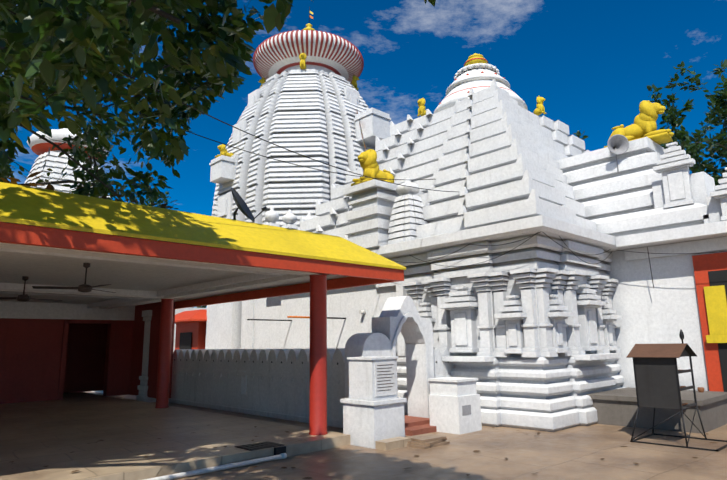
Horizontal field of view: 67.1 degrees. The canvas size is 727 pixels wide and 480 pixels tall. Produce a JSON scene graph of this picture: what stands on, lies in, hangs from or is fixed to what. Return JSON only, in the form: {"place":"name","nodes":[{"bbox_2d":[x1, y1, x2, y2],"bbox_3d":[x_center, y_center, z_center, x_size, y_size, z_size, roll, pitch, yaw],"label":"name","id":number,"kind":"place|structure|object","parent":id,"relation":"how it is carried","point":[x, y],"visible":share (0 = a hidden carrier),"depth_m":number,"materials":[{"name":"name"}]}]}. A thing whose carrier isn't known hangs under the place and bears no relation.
{"place":"outdoors","nodes":[
{"label":"outdoors","id":0,"kind":"place"},
{"bbox_2d":[90,307,206,392],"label":"boundary wall","id":1,"kind":"structure","parent":0,"point":[177,311],"depth_m":28.99,"materials":[{"name":"white paint"}]},
{"bbox_2d":[0,0,435,204],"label":"tree","id":2,"kind":"object","parent":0,"point":[53,37],"depth_m":5.75,"materials":[{"name":"green plant"}]},
{"bbox_2d":[169,348,344,427],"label":"boundary wall","id":3,"kind":"structure","parent":0,"point":[273,383],"depth_m":12.51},
{"bbox_2d":[0,0,726,307],"label":"sky","id":4,"kind":"structure","parent":0,"point":[593,63],"materials":[{"name":"blue"}]},
{"bbox_2d":[86,391,726,479],"bbox_3d":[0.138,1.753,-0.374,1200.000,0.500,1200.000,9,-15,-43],"label":"paved ground","id":5,"kind":"structure","parent":0,"point":[576,452],"depth_m":7.32,"materials":[{"name":"beige concrete"}]},
{"bbox_2d":[25,128,109,197],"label":"shrine tower","id":6,"kind":"structure","parent":5,"relation":"on","point":[56,164],"depth_m":24.00,"materials":[{"name":"white paint"}]},
{"bbox_2d":[136,310,155,401],"bbox_3d":[-6.189,3.367,15.990,0.520,2.600,0.520,9,-15,-43],"label":"white pilaster","id":7,"kind":"object","parent":5,"relation":"on","point":[142,387],"visible":0.5,"depth_m":15.81,"materials":[{"name":"grey paint"}]},
{"bbox_2d":[128,191,206,307],"bbox_3d":[-14.339,3.257,36.134,15.826,13.470,15.207,9,-15,-43],"label":"tree","id":8,"kind":"object","parent":5,"relation":"on","point":[159,201],"depth_m":35.45,"materials":[{"name":"green plant"}]},
{"bbox_2d":[175,309,206,349],"bbox_3d":[-6.350,4.454,22.807,3.400,3.000,2.800,9,-15,-43],"label":"red shrine","id":9,"kind":"object","parent":5,"relation":"on","point":[190,329],"visible":0.23,"depth_m":21.93,"materials":[{"name":"paint"}]},
{"bbox_2d":[0,392,410,479],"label":"pavilion platform","id":10,"kind":"structure","parent":5,"relation":"on","point":[37,436],"depth_m":8.38,"materials":[{"name":"concrete"}]},
{"bbox_2d":[0,301,175,403],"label":"pavilion back wall","id":11,"kind":"structure","parent":10,"relation":"on","point":[52,351],"depth_m":15.54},
{"bbox_2d":[155,275,327,434],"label":"red columns","id":12,"kind":"structure","parent":10,"relation":"on","point":[318,365],"depth_m":8.92,"materials":[{"name":"red paint"}]},
{"bbox_2d":[0,182,405,308],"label":"pavilion roof","id":13,"kind":"structure","parent":12,"relation":"on","point":[133,254],"depth_m":7.97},
{"bbox_2d":[0,276,61,301],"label":"ceiling fan","id":14,"kind":"object","parent":13,"relation":"attached to","point":[24,297],"visible":1,"depth_m":9.62},
{"bbox_2d":[32,263,115,292],"bbox_3d":[-4.119,0.546,8.127,1.233,0.440,1.145,9,-15,-43],"label":"ceiling fan","id":15,"kind":"object","parent":13,"relation":"attached to","point":[84,287],"visible":1,"depth_m":8.12},
{"bbox_2d":[0,171,178,208],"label":"fallen leaves","id":16,"kind":"object","parent":13,"relation":"on","point":[15,181],"visible":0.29,"depth_m":6.70,"materials":[{"name":"brown plant"}]},
{"bbox_2d":[231,188,266,221],"bbox_3d":[-2.177,-0.476,9.886,0.617,0.960,0.704,9,-15,-43],"label":"satellite dish","id":17,"kind":"object","parent":13,"relation":"on","point":[242,207],"visible":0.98,"depth_m":9.99,"materials":[{"name":"black metal"}]},
{"bbox_2d":[143,453,286,479],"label":"pvc pipe","id":18,"kind":"object","parent":5,"relation":"on","point":[219,468],"visible":1,"depth_m":6.85,"materials":[{"name":"white plastic"}]},
{"bbox_2d":[235,441,285,454],"bbox_3d":[-1.429,2.958,7.659,0.550,0.163,0.500,9,-15,-43],"label":"drain grate","id":19,"kind":"object","parent":5,"relation":"on","point":[281,449],"visible":0.9,"depth_m":7.62,"materials":[{"name":"metal"}]},
{"bbox_2d":[205,64,374,348],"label":"temple tower","id":20,"kind":"structure","parent":5,"relation":"on","point":[309,111],"depth_m":20.39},
{"bbox_2d":[215,52,358,157],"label":"lion statues","id":21,"kind":"object","parent":20,"relation":"on","point":[222,147],"visible":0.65,"depth_m":22.34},
{"bbox_2d":[209,87,390,218],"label":"tower brackets","id":22,"kind":"object","parent":20,"relation":"on","point":[374,123],"visible":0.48,"depth_m":20.67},
{"bbox_2d":[357,111,366,150],"bbox_3d":[-0.008,-3.988,19.088,0.054,7.500,9.153,0,-11,-5],"label":"pennant string","id":23,"kind":"object","parent":22,"relation":"attached to","point":[362,135],"visible":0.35,"depth_m":19.59,"materials":[{"name":"fabric"}]},
{"bbox_2d":[253,6,363,83],"bbox_3d":[-2.468,-8.943,24.810,4.937,3.650,4.937,9,-15,-43],"label":"temple dome crown","id":24,"kind":"object","parent":20,"relation":"on","point":[279,53],"visible":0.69,"depth_m":22.97,"materials":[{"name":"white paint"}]},
{"bbox_2d":[12,426,717,478],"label":"fallen leaves","id":25,"kind":"object","parent":5,"relation":"on","point":[404,468],"visible":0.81,"depth_m":7.17,"materials":[{"name":"brown plant"}]},
{"bbox_2d":[345,296,434,417],"bbox_3d":[0.526,2.245,10.126,1.888,2.420,0.510,9,-15,-43],"label":"arch gateway","id":26,"kind":"object","parent":5,"relation":"on","point":[394,319],"visible":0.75,"depth_m":10.37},
{"bbox_2d":[340,356,449,448],"bbox_3d":[0.500,2.529,8.694,1.148,1.330,1.321,9,-15,-43],"label":"pedestal","id":27,"kind":"object","parent":5,"relation":"on","point":[373,407],"visible":0.92,"depth_m":8.51,"materials":[{"name":"stone"}]},
{"bbox_2d":[405,415,436,435],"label":"steps","id":28,"kind":"structure","parent":5,"relation":"on","point":[416,425],"depth_m":9.65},
{"bbox_2d":[245,79,624,431],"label":"temple hall","id":29,"kind":"structure","parent":5,"relation":"on","point":[492,154],"depth_m":12.16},
{"bbox_2d":[247,310,365,320],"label":"wall rods","id":30,"kind":"object","parent":29,"relation":"attached to","point":[362,311],"depth_m":13.62,"materials":[{"name":"metal"}]},
{"bbox_2d":[264,178,427,243],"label":"miniature spires","id":31,"kind":"object","parent":29,"relation":"on","point":[406,218],"visible":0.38,"depth_m":12.78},
{"bbox_2d":[2,8,725,287],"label":"overhead wires","id":32,"kind":"object","parent":29,"relation":"attached to","point":[384,181],"visible":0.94,"depth_m":10.31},
{"bbox_2d":[351,149,394,185],"bbox_3d":[0.309,-1.770,13.846,1.344,0.977,0.544,9,-15,-43],"label":"lion statue","id":33,"kind":"object","parent":29,"relation":"attached to","point":[367,159],"visible":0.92,"depth_m":13.54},
{"bbox_2d":[433,53,527,113],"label":"temple dome","id":34,"kind":"structure","parent":29,"relation":"on","point":[476,72],"depth_m":16.76,"materials":[{"name":"white paint"}]},
{"bbox_2d":[417,96,545,115],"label":"lion statues","id":35,"kind":"object","parent":29,"relation":"on","point":[539,110],"visible":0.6,"depth_m":16.82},
{"bbox_2d":[378,268,621,361],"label":"carved pilasters","id":36,"kind":"object","parent":29,"relation":"attached to","point":[590,316],"visible":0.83,"depth_m":10.69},
{"bbox_2d":[433,347,453,377],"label":"scalloped gate wall","id":37,"kind":"structure","parent":5,"relation":"on","point":[442,368],"depth_m":10.92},
{"bbox_2d":[428,377,481,434],"bbox_3d":[1.633,2.948,9.844,0.650,0.900,0.675,9,-15,-43],"label":"pedestal","id":38,"kind":"object","parent":5,"relation":"on","point":[454,405],"visible":0.98,"depth_m":9.62,"materials":[{"name":"white concrete"}]},
{"bbox_2d":[556,137,726,391],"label":"building","id":39,"kind":"structure","parent":5,"relation":"on","point":[687,294],"depth_m":11.63,"materials":[{"name":"white paint"}]},
{"bbox_2d":[607,134,628,172],"bbox_3d":[6.144,-2.054,13.342,0.500,0.889,0.525,-2,-11,8],"label":"loudspeaker","id":40,"kind":"object","parent":39,"relation":"on","point":[618,143],"visible":1,"depth_m":13.21,"materials":[{"name":"grey plastic"}]},
{"bbox_2d":[604,100,673,147],"bbox_3d":[6.901,-2.918,13.820,1.512,1.099,0.612,-10,-14,40],"label":"lion statue","id":41,"kind":"object","parent":39,"relation":"on","point":[644,124],"visible":0.81,"depth_m":13.50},
{"bbox_2d":[652,142,726,222],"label":"miniature shrine","id":42,"kind":"object","parent":39,"relation":"on","point":[678,184],"visible":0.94,"depth_m":11.37,"materials":[{"name":"concrete"}]},
{"bbox_2d":[574,59,726,185],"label":"tree","id":43,"kind":"object","parent":5,"relation":"on","point":[673,114],"depth_m":34.04,"materials":[{"name":"green plant"}]},
{"bbox_2d":[586,387,726,433],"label":"concrete plinth","id":44,"kind":"structure","parent":5,"relation":"on","point":[617,407],"depth_m":9.76,"materials":[{"name":"concrete"}]},
{"bbox_2d":[626,330,726,451],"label":"lamp stand","id":45,"kind":"object","parent":5,"relation":"on","point":[656,375],"visible":1,"depth_m":8.37,"materials":[{"name":"metal"}]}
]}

